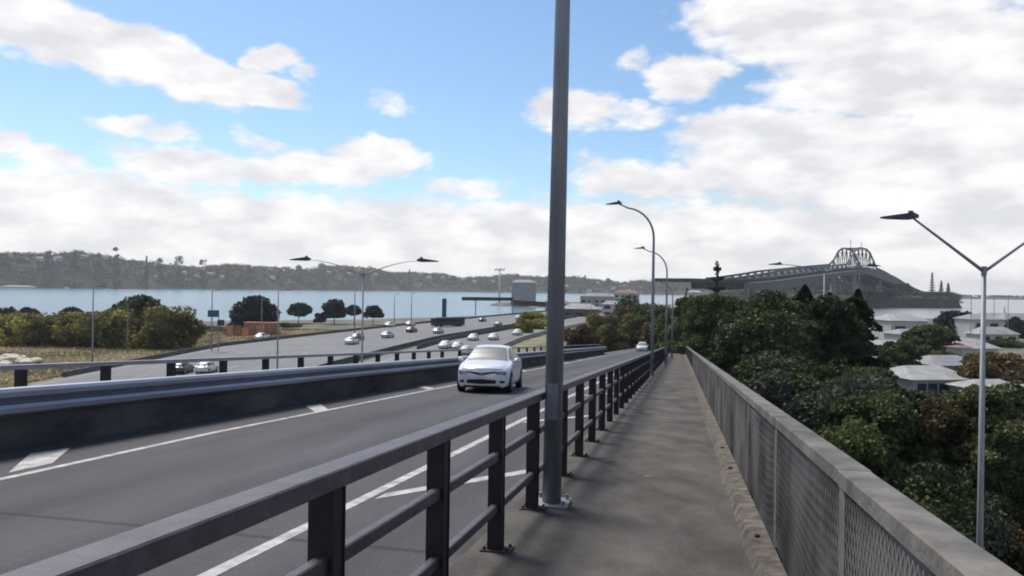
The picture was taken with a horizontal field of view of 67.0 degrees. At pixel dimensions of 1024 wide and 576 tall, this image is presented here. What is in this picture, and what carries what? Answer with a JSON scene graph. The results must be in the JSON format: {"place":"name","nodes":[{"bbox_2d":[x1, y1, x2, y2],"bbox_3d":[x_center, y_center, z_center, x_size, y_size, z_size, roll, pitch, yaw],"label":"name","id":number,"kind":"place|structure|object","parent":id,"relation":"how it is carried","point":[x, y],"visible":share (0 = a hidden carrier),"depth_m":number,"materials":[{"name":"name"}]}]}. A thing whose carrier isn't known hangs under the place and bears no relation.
{"place":"outdoors","nodes":[
{"label":"outdoors","id":0,"kind":"place"},
{"bbox_2d":[0,349,649,575],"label":"road","id":1,"kind":"structure","parent":0,"point":[46,514],"depth_m":9.48,"materials":[{"name":"asphalt"}]},
{"bbox_2d":[0,350,632,575],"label":"road marking","id":2,"kind":"object","parent":1,"relation":"on","point":[31,460],"visible":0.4,"depth_m":9.77,"materials":[{"name":"paint"}]},
{"bbox_2d":[457,345,522,392],"bbox_3d":[-0.684,2.677,26.240,2.021,1.500,4.435,1,-4,7],"label":"car","id":3,"kind":"object","parent":1,"relation":"on","point":[490,366],"visible":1,"depth_m":24.61,"materials":[{"name":"paint"}]},
{"bbox_2d":[449,404,613,567],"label":"kerb","id":4,"kind":"structure","parent":1,"relation":"on","point":[458,554],"depth_m":6.37,"materials":[{"name":"concrete"}]},
{"bbox_2d":[7,306,681,387],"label":"embankment","id":5,"kind":"structure","parent":0,"point":[540,340],"depth_m":161.93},
{"bbox_2d":[0,328,341,387],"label":"dry grass","id":6,"kind":"structure","parent":5,"relation":"on","point":[9,381],"depth_m":148.54,"materials":[{"name":"beige plant"}]},
{"bbox_2d":[243,322,279,333],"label":"site container","id":7,"kind":"object","parent":6,"relation":"on","point":[272,324],"visible":0.5,"depth_m":195.90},
{"bbox_2d":[290,256,438,362],"bbox_3d":[-7.396,5.149,38.006,7.500,13.406,0.400,1,0,7],"label":"twin arm lamp","id":8,"kind":"object","parent":5,"relation":"on","point":[307,258],"visible":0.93,"depth_m":37.96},
{"bbox_2d":[511,319,533,332],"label":"bush","id":9,"kind":"object","parent":5,"relation":"on","point":[524,325],"visible":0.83,"depth_m":203.47,"materials":[{"name":"green plant"}]},
{"bbox_2d":[516,311,546,328],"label":"bush","id":10,"kind":"object","parent":5,"relation":"on","point":[538,320],"visible":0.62,"depth_m":223.62,"materials":[{"name":"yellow plant"}]},
{"bbox_2d":[564,323,596,348],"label":"shrub","id":11,"kind":"object","parent":5,"relation":"on","point":[580,335],"visible":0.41,"depth_m":116.94,"materials":[{"name":"brown plant"}]},
{"bbox_2d":[614,290,639,304],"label":"house","id":12,"kind":"structure","parent":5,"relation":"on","point":[618,294],"depth_m":556.42,"materials":[{"name":"white"}]},
{"bbox_2d":[27,304,675,385],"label":"motorway","id":13,"kind":"structure","parent":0,"point":[374,341],"depth_m":143.09,"materials":[{"name":"asphalt"}]},
{"bbox_2d":[176,362,193,373],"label":"car","id":14,"kind":"object","parent":13,"relation":"on","point":[183,368],"visible":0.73,"depth_m":100.60,"materials":[{"name":"paint"}]},
{"bbox_2d":[195,361,217,372],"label":"car","id":15,"kind":"object","parent":13,"relation":"on","point":[205,367],"visible":0.98,"depth_m":101.38,"materials":[{"name":"white paint"}]},
{"bbox_2d":[62,310,546,376],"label":"concrete barrier","id":16,"kind":"object","parent":13,"relation":"on","point":[89,369],"visible":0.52,"depth_m":149.53,"materials":[{"name":"concrete"}]},
{"bbox_2d":[34,305,674,385],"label":"lane marking","id":17,"kind":"object","parent":13,"relation":"on","point":[285,352],"visible":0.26,"depth_m":135.50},
{"bbox_2d":[317,310,601,365],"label":"concrete barrier","id":18,"kind":"object","parent":13,"relation":"on","point":[387,349],"visible":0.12,"depth_m":149.93,"materials":[{"name":"concrete"}]},
{"bbox_2d":[462,297,546,314],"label":"sign gantry","id":19,"kind":"object","parent":13,"relation":"on","point":[527,303],"visible":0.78,"depth_m":334.80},
{"bbox_2d":[416,311,601,348],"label":"concrete barrier","id":20,"kind":"object","parent":13,"relation":"on","point":[429,343],"visible":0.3,"depth_m":180.23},
{"bbox_2d":[502,322,587,345],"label":"concrete barrier","id":21,"kind":"object","parent":13,"relation":"on","point":[516,340],"visible":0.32,"depth_m":183.58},
{"bbox_2d":[0,256,743,294],"bbox_3d":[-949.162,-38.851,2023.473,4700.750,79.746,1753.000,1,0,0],"label":"hills","id":22,"kind":"structure","parent":0,"point":[134,284],"depth_m":1928.57,"materials":[{"name":"plant"}]},
{"bbox_2d":[41,250,54,276],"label":"skyline tree","id":23,"kind":"object","parent":22,"relation":"on","point":[47,264],"visible":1,"depth_m":1578.76,"materials":[{"name":"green plant"}]},
{"bbox_2d":[0,250,747,293],"bbox_3d":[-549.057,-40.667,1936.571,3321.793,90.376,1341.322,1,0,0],"label":"woods","id":24,"kind":"object","parent":22,"relation":"on","point":[27,257],"visible":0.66,"depth_m":2088.21,"materials":[{"name":"green plant"}]},
{"bbox_2d":[431,317,464,326],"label":"coach","id":25,"kind":"object","parent":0,"point":[446,321],"visible":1,"depth_m":227.86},
{"bbox_2d":[0,288,1023,320],"bbox_3d":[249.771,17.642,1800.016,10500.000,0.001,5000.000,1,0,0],"label":"water","id":26,"kind":"structure","parent":0,"point":[425,304],"depth_m":762.05,"materials":[{"name":"liquid"}]},
{"bbox_2d":[93,252,102,288],"bbox_3d":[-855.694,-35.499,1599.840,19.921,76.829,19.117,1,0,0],"label":"skyline tree","id":27,"kind":"object","parent":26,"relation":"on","point":[98,267],"visible":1,"depth_m":1597.96,"materials":[{"name":"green plant"}]},
{"bbox_2d":[111,247,120,288],"bbox_3d":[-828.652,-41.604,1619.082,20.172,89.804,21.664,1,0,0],"label":"skyline tree","id":28,"kind":"object","parent":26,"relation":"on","point":[117,274],"visible":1,"depth_m":1618.21,"materials":[{"name":"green plant"}]},
{"bbox_2d":[171,255,183,289],"bbox_3d":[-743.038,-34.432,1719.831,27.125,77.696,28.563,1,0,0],"label":"skyline tree","id":29,"kind":"object","parent":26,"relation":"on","point":[178,260],"visible":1,"depth_m":1717.82,"materials":[{"name":"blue plant"}]},
{"bbox_2d":[197,259,208,289],"bbox_3d":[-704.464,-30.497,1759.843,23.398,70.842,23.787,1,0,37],"label":"skyline tree","id":30,"kind":"object","parent":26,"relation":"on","point":[202,280],"visible":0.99,"depth_m":1757.38,"materials":[{"name":"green plant"}]},
{"bbox_2d":[655,240,922,299],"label":"harbour bridge","id":31,"kind":"structure","parent":26,"relation":"in","point":[786,278],"depth_m":677.48,"materials":[{"name":"metal"}]},
{"bbox_2d":[0,302,1023,450],"bbox_3d":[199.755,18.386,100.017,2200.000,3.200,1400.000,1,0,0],"label":"ground","id":32,"kind":"structure","parent":0,"point":[331,325],"depth_m":264.41,"materials":[{"name":"plant"}]},
{"bbox_2d":[0,353,42,364],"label":"boulder pile","id":33,"kind":"object","parent":32,"relation":"on","point":[11,359],"visible":0.81,"depth_m":127.35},
{"bbox_2d":[0,312,54,346],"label":"bush","id":34,"kind":"object","parent":32,"relation":"on","point":[16,323],"visible":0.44,"depth_m":163.32,"materials":[{"name":"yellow plant"}]},
{"bbox_2d":[22,311,88,347],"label":"bush","id":35,"kind":"object","parent":32,"relation":"on","point":[36,334],"visible":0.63,"depth_m":161.71,"materials":[{"name":"green plant"}]},
{"bbox_2d":[40,310,105,347],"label":"bush","id":36,"kind":"object","parent":32,"relation":"on","point":[77,328],"visible":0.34,"depth_m":162.68,"materials":[{"name":"green plant"}]},
{"bbox_2d":[73,307,144,347],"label":"bush","id":37,"kind":"object","parent":32,"relation":"on","point":[110,328],"visible":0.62,"depth_m":161.53,"materials":[{"name":"green plant"}]},
{"bbox_2d":[97,305,177,348],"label":"bush","id":38,"kind":"object","parent":32,"relation":"on","point":[113,341],"visible":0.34,"depth_m":161.79,"materials":[{"name":"green plant"}]},
{"bbox_2d":[111,294,171,322],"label":"broad tree","id":39,"kind":"object","parent":32,"relation":"on","point":[144,302],"visible":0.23,"depth_m":184.60,"materials":[{"name":"green plant"}]},
{"bbox_2d":[133,305,208,349],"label":"bush","id":40,"kind":"object","parent":32,"relation":"on","point":[163,328],"visible":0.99,"depth_m":160.56,"materials":[{"name":"green plant"}]},
{"bbox_2d":[226,324,270,336],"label":"works fence","id":41,"kind":"object","parent":32,"relation":"on","point":[239,330],"visible":0.89,"depth_m":185.85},
{"bbox_2d":[224,295,281,333],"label":"broad tree","id":42,"kind":"object","parent":32,"relation":"on","point":[248,309],"visible":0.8,"depth_m":211.91,"materials":[{"name":"green plant"}]},
{"bbox_2d":[286,302,312,322],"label":"broad tree","id":43,"kind":"object","parent":32,"relation":"on","point":[298,309],"visible":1,"depth_m":272.47,"materials":[{"name":"teal plant"}]},
{"bbox_2d":[321,298,345,323],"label":"broad tree","id":44,"kind":"object","parent":32,"relation":"on","point":[334,308],"visible":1,"depth_m":272.62,"materials":[{"name":"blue plant"}]},
{"bbox_2d":[363,305,384,324],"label":"broad tree","id":45,"kind":"object","parent":32,"relation":"on","point":[373,311],"visible":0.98,"depth_m":273.21,"materials":[{"name":"green plant"}]},
{"bbox_2d":[511,280,535,306],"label":"warehouse","id":46,"kind":"structure","parent":32,"relation":"on","point":[523,290],"depth_m":634.00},
{"bbox_2d":[564,303,599,316],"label":"house","id":47,"kind":"structure","parent":32,"relation":"on","point":[582,310],"depth_m":326.17,"materials":[{"name":"white"}]},
{"bbox_2d":[580,293,614,305],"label":"house","id":48,"kind":"structure","parent":32,"relation":"on","point":[600,298],"depth_m":516.15,"materials":[{"name":"white"}]},
{"bbox_2d":[585,312,619,345],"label":"shrub","id":49,"kind":"object","parent":32,"relation":"on","point":[595,320],"visible":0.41,"depth_m":168.09,"materials":[{"name":"green plant"}]},
{"bbox_2d":[602,301,620,314],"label":"house","id":50,"kind":"structure","parent":32,"relation":"on","point":[608,307],"depth_m":356.09,"materials":[{"name":"white"}]},
{"bbox_2d":[593,323,630,352],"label":"shrub","id":51,"kind":"object","parent":32,"relation":"on","point":[611,337],"visible":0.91,"depth_m":158.18,"materials":[{"name":"green plant"}]},
{"bbox_2d":[604,305,636,320],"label":"shrub","id":52,"kind":"object","parent":32,"relation":"on","point":[620,311],"visible":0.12,"depth_m":188.19,"materials":[{"name":"brown plant"}]},
{"bbox_2d":[612,294,645,314],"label":"shrub","id":53,"kind":"object","parent":32,"relation":"on","point":[624,301],"visible":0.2,"depth_m":207.74,"materials":[{"name":"green plant"}]},
{"bbox_2d":[618,312,646,348],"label":"shrub","id":54,"kind":"object","parent":32,"relation":"on","point":[628,322],"visible":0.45,"depth_m":163.58,"materials":[{"name":"green plant"}]},
{"bbox_2d":[634,302,659,326],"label":"shrub","id":55,"kind":"object","parent":32,"relation":"on","point":[642,312],"visible":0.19,"depth_m":172.60,"materials":[{"name":"green plant"}]},
{"bbox_2d":[659,296,706,355],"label":"broad tree","id":56,"kind":"object","parent":32,"relation":"on","point":[684,302],"visible":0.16,"depth_m":102.81,"materials":[{"name":"green plant"}]},
{"bbox_2d":[673,293,741,358],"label":"broad tree","id":57,"kind":"object","parent":32,"relation":"on","point":[699,321],"visible":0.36,"depth_m":90.39,"materials":[{"name":"green plant"}]},
{"bbox_2d":[707,261,725,292],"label":"norfolk pine","id":58,"kind":"object","parent":32,"relation":"on","point":[716,288],"visible":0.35,"depth_m":149.66,"materials":[{"name":"grey plant"}]},
{"bbox_2d":[707,299,751,345],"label":"broad tree","id":59,"kind":"object","parent":32,"relation":"on","point":[734,307],"visible":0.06,"depth_m":83.56,"materials":[{"name":"green plant"}]},
{"bbox_2d":[698,310,823,388],"bbox_3d":[16.068,7.804,49.998,9.216,12.842,8.866,1,0,0],"label":"broad tree","id":60,"kind":"object","parent":32,"relation":"on","point":[746,335],"visible":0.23,"depth_m":48.63,"materials":[{"name":"green plant"}]},
{"bbox_2d":[732,349,821,405],"bbox_3d":[13.128,8.601,38.002,7.549,11.117,7.594,1,0,0],"label":"broad tree","id":61,"kind":"object","parent":32,"relation":"on","point":[746,372],"visible":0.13,"depth_m":37.11,"materials":[{"name":"green plant"}]},
{"bbox_2d":[731,288,875,387],"bbox_3d":[20.920,7.144,56.139,12.787,14.302,12.397,1,0,0],"label":"broad tree","id":62,"kind":"object","parent":32,"relation":"on","point":[777,300],"visible":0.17,"depth_m":53.89,"materials":[{"name":"green plant"}]},
{"bbox_2d":[790,284,816,332],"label":"conifer","id":63,"kind":"object","parent":32,"relation":"on","point":[804,292],"visible":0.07,"depth_m":60.76,"materials":[{"name":"green plant"}]},
{"bbox_2d":[768,262,879,295],"bbox_3d":[24.139,6.154,60.006,8.700,16.261,0.400,1,0,0],"label":"twin arm lamp","id":64,"kind":"object","parent":32,"relation":"on","point":[824,271],"visible":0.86,"depth_m":59.96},
{"bbox_2d":[803,296,890,370],"bbox_3d":[22.877,7.420,54.078,7.259,13.752,6.842,1,0,41],"label":"broad tree","id":65,"kind":"object","parent":32,"relation":"on","point":[839,312],"visible":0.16,"depth_m":53.11,"materials":[{"name":"green plant"}]},
{"bbox_2d":[811,352,899,445],"bbox_3d":[18.077,8.904,42.038,8.196,10.695,8.164,1,0,0],"label":"broad tree","id":66,"kind":"object","parent":32,"relation":"on","point":[822,372],"visible":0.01,"depth_m":41.46,"materials":[{"name":"green plant"}]},
{"bbox_2d":[851,288,881,368],"bbox_3d":[26.096,7.169,57.870,6.343,14.310,6.835,1,0,0],"label":"conifer","id":67,"kind":"object","parent":32,"relation":"on","point":[857,293],"visible":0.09,"depth_m":57.61,"materials":[{"name":"green plant"}]},
{"bbox_2d":[816,386,962,503],"bbox_3d":[14.366,9.023,30.139,6.522,10.325,7.033,1,0,0],"label":"broad tree","id":68,"kind":"object","parent":32,"relation":"on","point":[887,410],"visible":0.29,"depth_m":28.61,"materials":[{"name":"green plant"}]},
{"bbox_2d":[881,329,908,340],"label":"house","id":69,"kind":"structure","parent":32,"relation":"on","point":[895,334],"depth_m":179.46,"materials":[{"name":"white"}]},
{"bbox_2d":[869,314,928,340],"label":"apartment block","id":70,"kind":"structure","parent":32,"relation":"on","point":[888,322],"depth_m":201.11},
{"bbox_2d":[876,339,922,365],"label":"broad tree","id":71,"kind":"object","parent":32,"relation":"on","point":[902,352],"visible":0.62,"depth_m":118.34,"materials":[{"name":"green plant"}]},
{"bbox_2d":[898,323,963,354],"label":"broad tree","id":72,"kind":"object","parent":32,"relation":"on","point":[926,339],"visible":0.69,"depth_m":147.31,"materials":[{"name":"green plant"}]},
{"bbox_2d":[888,365,975,391],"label":"house","id":73,"kind":"structure","parent":32,"relation":"on","point":[927,377],"depth_m":98.63,"materials":[{"name":"white"}]},
{"bbox_2d":[865,459,1006,563],"bbox_3d":[12.875,9.863,24.997,5.272,8.609,5.566,1,0,0],"label":"shrub","id":74,"kind":"object","parent":32,"relation":"on","point":[895,481],"visible":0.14,"depth_m":24.64,"materials":[{"name":"green plant"}]},
{"bbox_2d":[916,355,962,369],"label":"house","id":75,"kind":"structure","parent":32,"relation":"on","point":[951,362],"depth_m":119.92,"materials":[{"name":"white"}]},
{"bbox_2d":[880,211,1023,547],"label":"twin arm lamp","id":76,"kind":"object","parent":32,"relation":"on","point":[909,215],"visible":1,"depth_m":21.95,"materials":[{"name":"metal"}]},
{"bbox_2d":[932,310,971,329],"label":"broad tree","id":77,"kind":"object","parent":32,"relation":"on","point":[946,318],"visible":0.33,"depth_m":238.27,"materials":[{"name":"green plant"}]},
{"bbox_2d":[895,389,1018,511],"bbox_3d":[16.775,9.041,29.850,5.358,10.360,4.934,1,0,0],"label":"broad tree","id":78,"kind":"object","parent":32,"relation":"on","point":[950,396],"visible":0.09,"depth_m":29.03,"materials":[{"name":"green plant"}]},
{"bbox_2d":[943,345,974,356],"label":"house","id":79,"kind":"structure","parent":32,"relation":"on","point":[962,350],"depth_m":140.96,"materials":[{"name":"white"}]},
{"bbox_2d":[924,381,1023,535],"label":"broad tree","id":80,"kind":"object","parent":32,"relation":"on","point":[1004,434],"visible":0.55,"depth_m":27.22,"materials":[{"name":"green plant"}]},
{"bbox_2d":[931,495,1023,558],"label":"shrub","id":81,"kind":"object","parent":32,"relation":"on","point":[992,516],"visible":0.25,"depth_m":24.86,"materials":[{"name":"green plant"}]},
{"bbox_2d":[952,338,1002,353],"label":"house","id":82,"kind":"structure","parent":32,"relation":"on","point":[975,343],"depth_m":157.11,"materials":[{"name":"white"}]},
{"bbox_2d":[946,379,1009,390],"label":"house","id":83,"kind":"structure","parent":32,"relation":"on","point":[958,385],"depth_m":94.75,"materials":[{"name":"white"}]},
{"bbox_2d":[954,314,1002,337],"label":"house","id":84,"kind":"structure","parent":32,"relation":"on","point":[962,324],"depth_m":229.79,"materials":[{"name":"white"}]},
{"bbox_2d":[954,360,1002,378],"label":"broad tree","id":85,"kind":"object","parent":32,"relation":"on","point":[969,369],"visible":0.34,"depth_m":98.87,"materials":[{"name":"brown plant"}]},
{"bbox_2d":[955,352,1023,375],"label":"broad tree","id":86,"kind":"object","parent":32,"relation":"on","point":[1007,362],"visible":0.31,"depth_m":115.18,"materials":[{"name":"brown plant"}]},
{"bbox_2d":[964,327,1018,340],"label":"house","id":87,"kind":"structure","parent":32,"relation":"on","point":[993,333],"depth_m":213.15,"materials":[{"name":"white"}]},
{"bbox_2d":[984,519,1023,575],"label":"shrub","id":88,"kind":"object","parent":32,"relation":"on","point":[1015,560],"visible":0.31,"depth_m":24.85,"materials":[{"name":"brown plant"}]},
{"bbox_2d":[986,337,1023,347],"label":"broad tree","id":89,"kind":"object","parent":32,"relation":"on","point":[1006,343],"visible":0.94,"depth_m":202.50,"materials":[{"name":"green plant"}]},
{"bbox_2d":[993,313,1023,326],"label":"house","id":90,"kind":"structure","parent":32,"relation":"on","point":[1005,317],"depth_m":277.67,"materials":[{"name":"white"}]},
{"bbox_2d":[1002,368,1023,383],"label":"broad tree","id":91,"kind":"object","parent":32,"relation":"on","point":[1009,376],"visible":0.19,"depth_m":108.03,"materials":[{"name":"brown plant"}]},
{"bbox_2d":[1003,316,1023,337],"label":"broad tree","id":92,"kind":"object","parent":32,"relation":"on","point":[1015,323],"visible":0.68,"depth_m":248.43,"materials":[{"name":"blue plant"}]},
{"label":"ramp structure","id":93,"kind":"structure","parent":32,"relation":"on","visible":0},
{"bbox_2d":[0,344,606,452],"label":"ramp barrier","id":94,"kind":"object","parent":93,"relation":"on","point":[42,415],"visible":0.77,"depth_m":14.53,"materials":[{"name":"metal"}]},
{"bbox_2d":[640,324,657,350],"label":"shrub","id":95,"kind":"object","parent":93,"relation":"on","point":[646,336],"visible":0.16,"depth_m":138.82,"materials":[{"name":"brown plant"}]},
{"bbox_2d":[641,304,673,330],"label":"shrub","id":96,"kind":"object","parent":93,"relation":"on","point":[659,309],"visible":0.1,"depth_m":148.57,"materials":[{"name":"green plant"}]},
{"bbox_2d":[0,0,1023,296],"label":"sky","id":97,"kind":"structure","parent":0,"point":[749,135],"materials":[{"name":"blue"}]},
{"bbox_2d":[449,353,753,575],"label":"footpath","id":98,"kind":"structure","parent":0,"point":[672,515],"depth_m":7.22,"materials":[{"name":"concrete"}]},
{"bbox_2d":[0,346,667,575],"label":"handrail","id":99,"kind":"object","parent":98,"relation":"on","point":[320,489],"visible":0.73,"depth_m":3.54,"materials":[{"name":"metal"}]},
{"bbox_2d":[539,0,571,509],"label":"street lamp","id":100,"kind":"object","parent":98,"relation":"on","point":[550,496],"visible":0.82,"depth_m":7.34,"materials":[{"name":"metal"}]},
{"bbox_2d":[547,383,557,419],"bbox_3d":[0.381,1.077,7.327,0.100,0.340,0.016,1,0,12],"label":"access door","id":101,"kind":"structure","parent":100,"relation":"in","point":[552,389],"depth_m":7.32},
{"bbox_2d":[606,200,655,376],"bbox_3d":[5.301,0.000,34.582,2.320,7.843,0.340,1,0,12],"label":"street lamp","id":102,"kind":"object","parent":98,"relation":"on","point":[652,304],"visible":0.91,"depth_m":34.32,"materials":[{"name":"metal"}]},
{"bbox_2d":[634,246,667,365],"bbox_3d":[9.051,1.146,50.342,2.320,7.743,0.340,1,0,12],"label":"street lamp","id":103,"kind":"object","parent":98,"relation":"on","point":[666,310],"visible":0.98,"depth_m":50.09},
{"bbox_2d":[654,313,676,349],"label":"shrub","id":104,"kind":"object","parent":98,"relation":"on","point":[659,324],"visible":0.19,"depth_m":128.99,"materials":[{"name":"green plant"}]},
{"bbox_2d":[684,346,1021,575],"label":"boundary wall","id":105,"kind":"structure","parent":98,"relation":"on","point":[804,500],"depth_m":4.37,"materials":[{"name":"concrete"}]},
{"bbox_2d":[752,368,828,425],"bbox_3d":[12.056,8.323,34.187,4.125,9.648,4.543,1,0,0],"label":"shrub","id":106,"kind":"object","parent":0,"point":[772,391],"visible":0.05,"depth_m":33.79,"materials":[{"name":"green plant"}]},
{"bbox_2d":[736,281,872,300],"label":"headland","id":107,"kind":"structure","parent":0,"point":[839,285],"depth_m":1151.18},
{"bbox_2d":[709,277,894,299],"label":"headland woods","id":108,"kind":"object","parent":107,"relation":"on","point":[741,293],"visible":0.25,"depth_m":1146.40,"materials":[{"name":"green plant"}]},
{"bbox_2d":[780,372,900,433],"bbox_3d":[13.567,8.316,32.861,5.981,9.709,6.501,1,0,38],"label":"shrub","id":109,"kind":"object","parent":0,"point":[846,387],"visible":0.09,"depth_m":31.63,"materials":[{"name":"green plant"}]},
{"bbox_2d":[820,418,887,480],"bbox_3d":[11.252,8.780,26.189,3.420,8.727,3.065,1,0,0],"label":"shrub","id":110,"kind":"object","parent":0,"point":[860,449],"visible":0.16,"depth_m":25.51,"materials":[{"name":"green plant"}]},
{"bbox_2d":[786,293,961,307],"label":"headland","id":111,"kind":"structure","parent":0,"point":[912,301],"depth_m":836.62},
{"bbox_2d":[786,290,962,302],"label":"headland woods","id":112,"kind":"object","parent":111,"relation":"on","point":[910,293],"visible":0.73,"depth_m":855.84,"materials":[{"name":"green plant"}]},
{"bbox_2d":[919,397,973,493],"bbox_3d":[16.097,5.878,28.610,2.336,3.660,2.305,1,0,42],"label":"shrub","id":113,"kind":"object","parent":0,"point":[950,416],"visible":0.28,"depth_m":28.22,"materials":[{"name":"green plant"}]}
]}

